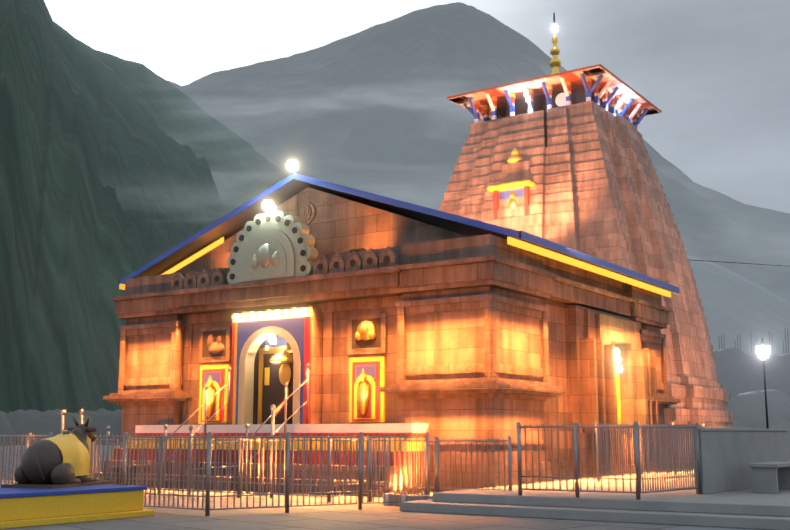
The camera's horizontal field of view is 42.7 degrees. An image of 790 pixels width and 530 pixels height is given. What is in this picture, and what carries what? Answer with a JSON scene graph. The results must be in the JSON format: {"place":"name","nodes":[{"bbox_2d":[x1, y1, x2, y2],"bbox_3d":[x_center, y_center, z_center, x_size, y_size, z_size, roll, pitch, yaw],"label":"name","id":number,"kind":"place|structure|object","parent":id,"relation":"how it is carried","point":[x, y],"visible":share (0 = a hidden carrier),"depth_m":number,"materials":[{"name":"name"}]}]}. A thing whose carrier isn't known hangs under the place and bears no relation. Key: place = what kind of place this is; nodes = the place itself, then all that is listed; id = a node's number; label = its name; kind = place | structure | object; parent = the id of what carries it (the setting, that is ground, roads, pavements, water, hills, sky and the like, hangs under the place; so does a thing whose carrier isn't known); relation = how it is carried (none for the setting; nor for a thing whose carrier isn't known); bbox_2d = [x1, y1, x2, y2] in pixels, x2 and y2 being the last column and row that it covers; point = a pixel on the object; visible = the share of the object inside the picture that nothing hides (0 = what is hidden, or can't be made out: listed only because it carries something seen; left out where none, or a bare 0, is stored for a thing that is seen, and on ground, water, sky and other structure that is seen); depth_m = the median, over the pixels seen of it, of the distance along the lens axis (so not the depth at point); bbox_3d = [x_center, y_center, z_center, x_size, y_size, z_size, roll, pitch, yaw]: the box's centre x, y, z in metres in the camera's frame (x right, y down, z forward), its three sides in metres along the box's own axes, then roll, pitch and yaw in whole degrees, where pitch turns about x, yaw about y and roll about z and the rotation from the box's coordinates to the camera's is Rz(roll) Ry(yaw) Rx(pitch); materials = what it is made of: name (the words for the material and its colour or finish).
{"place":"outdoors","nodes":[
{"label":"outdoors","id":0,"kind":"place"},
{"bbox_2d":[0,0,287,413],"bbox_3d":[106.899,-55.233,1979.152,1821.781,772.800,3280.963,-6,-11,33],"label":"mountain","id":1,"kind":"structure","parent":0,"point":[108,181],"depth_m":333.09,"materials":[{"name":"green plant"}]},
{"bbox_2d":[211,159,349,209],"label":"cloud","id":2,"kind":"structure","parent":0,"point":[249,180],"depth_m":892.39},
{"bbox_2d":[0,445,761,529],"bbox_3d":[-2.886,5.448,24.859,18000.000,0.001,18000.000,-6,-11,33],"label":"ground","id":3,"kind":"structure","parent":0,"point":[378,516],"depth_m":15.20,"materials":[{"name":"grey concrete"}]},
{"bbox_2d":[0,408,121,445],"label":"scrub band","id":4,"kind":"object","parent":3,"relation":"on","point":[21,422],"visible":0.21,"depth_m":117.03,"materials":[{"name":"grey stone"}]},
{"bbox_2d":[0,484,153,528],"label":"statue platform","id":5,"kind":"structure","parent":3,"relation":"on","point":[24,507],"depth_m":14.77,"materials":[{"name":"yellow"}]},
{"bbox_2d":[1,417,115,488],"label":"bull statue","id":6,"kind":"object","parent":5,"relation":"on","point":[61,459],"visible":1,"depth_m":15.61,"materials":[{"name":"stone"}]},
{"bbox_2d":[0,363,731,515],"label":"fences","id":7,"kind":"object","parent":3,"relation":"on","point":[661,454],"visible":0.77,"depth_m":17.40,"materials":[{"name":"metal"}]},
{"bbox_2d":[383,493,432,505],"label":"concrete blocks","id":8,"kind":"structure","parent":3,"relation":"on","point":[414,497],"depth_m":17.81,"materials":[{"name":"white paint"}]},
{"bbox_2d":[91,12,734,496],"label":"temple","id":9,"kind":"structure","parent":3,"relation":"on","point":[537,270],"depth_m":25.98,"materials":[{"name":"stone"}]},
{"bbox_2d":[263,201,272,210],"bbox_3d":[-3.275,-1.486,26.016,0.240,0.340,0.228,-6,-11,33],"label":"light bulb","id":10,"kind":"object","parent":9,"relation":"on","point":[267,205],"visible":0.83,"depth_m":25.94,"materials":[{"name":"white glass"}]},
{"bbox_2d":[269,207,274,215],"bbox_3d":[-3.131,-1.364,25.776,0.160,0.260,0.152,-6,-11,33],"label":"light bulb","id":11,"kind":"object","parent":9,"relation":"on","point":[271,209],"visible":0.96,"depth_m":25.73,"materials":[{"name":"white glass"}]},
{"bbox_2d":[270,337,275,346],"bbox_3d":[-3.107,1.962,25.655,0.150,0.250,0.143,-6,-11,33],"label":"light bulb","id":12,"kind":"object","parent":9,"relation":"attached to","point":[272,340],"depth_m":25.62,"materials":[{"name":"white glass"}]},
{"bbox_2d":[288,161,296,173],"bbox_3d":[-2.691,-2.562,26.494,0.260,0.360,0.247,-6,-11,33],"label":"light bulb","id":13,"kind":"object","parent":9,"relation":"attached to","point":[292,166],"visible":1,"depth_m":26.42,"materials":[{"name":"white glass"}]},
{"bbox_2d":[713,347,789,459],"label":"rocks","id":14,"kind":"object","parent":3,"relation":"on","point":[740,373],"visible":0.31,"depth_m":47.75,"materials":[{"name":"grey stone"}]},
{"bbox_2d":[756,337,768,428],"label":"street lamp","id":15,"kind":"object","parent":3,"relation":"on","point":[762,346],"visible":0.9,"depth_m":42.51,"materials":[{"name":"black metal"}]},
{"bbox_2d":[44,0,789,212],"label":"sky","id":16,"kind":"structure","parent":0,"point":[717,72],"materials":[{"name":"white"}]},
{"bbox_2d":[166,2,789,301],"bbox_3d":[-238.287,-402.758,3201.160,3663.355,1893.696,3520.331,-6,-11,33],"label":"mountain","id":17,"kind":"structure","parent":0,"point":[378,111],"depth_m":2759.56,"materials":[{"name":"grey stone"}]},
{"bbox_2d":[255,53,751,211],"bbox_3d":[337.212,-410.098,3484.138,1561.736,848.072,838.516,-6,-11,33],"label":"cloud","id":18,"kind":"structure","parent":0,"point":[647,148],"depth_m":3402.77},
{"bbox_2d":[400,460,789,529],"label":"terrace","id":19,"kind":"structure","parent":0,"point":[746,509],"depth_m":15.47,"materials":[{"name":"concrete"}]},
{"bbox_2d":[691,428,788,493],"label":"side wall","id":20,"kind":"structure","parent":19,"relation":"on","point":[727,455],"depth_m":17.69,"materials":[{"name":"concrete"}]},
{"bbox_2d":[747,462,789,493],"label":"bench","id":21,"kind":"object","parent":19,"relation":"on","point":[771,477],"visible":1,"depth_m":16.83,"materials":[{"name":"concrete"}]},
{"bbox_2d":[687,255,789,359],"bbox_3d":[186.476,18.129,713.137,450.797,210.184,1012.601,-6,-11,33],"label":"mountain","id":22,"kind":"structure","parent":0,"point":[734,305],"depth_m":358.11,"materials":[{"name":"grey stone"}]},
{"bbox_2d":[694,260,782,265],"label":"power line","id":23,"kind":"object","parent":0,"point":[735,262],"visible":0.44,"depth_m":64.00,"materials":[{"name":"black metal"}]},
{"bbox_2d":[718,328,788,359],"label":"bare trees","id":24,"kind":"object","parent":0,"point":[758,357],"depth_m":57.80,"materials":[{"name":"grey"}]}
]}

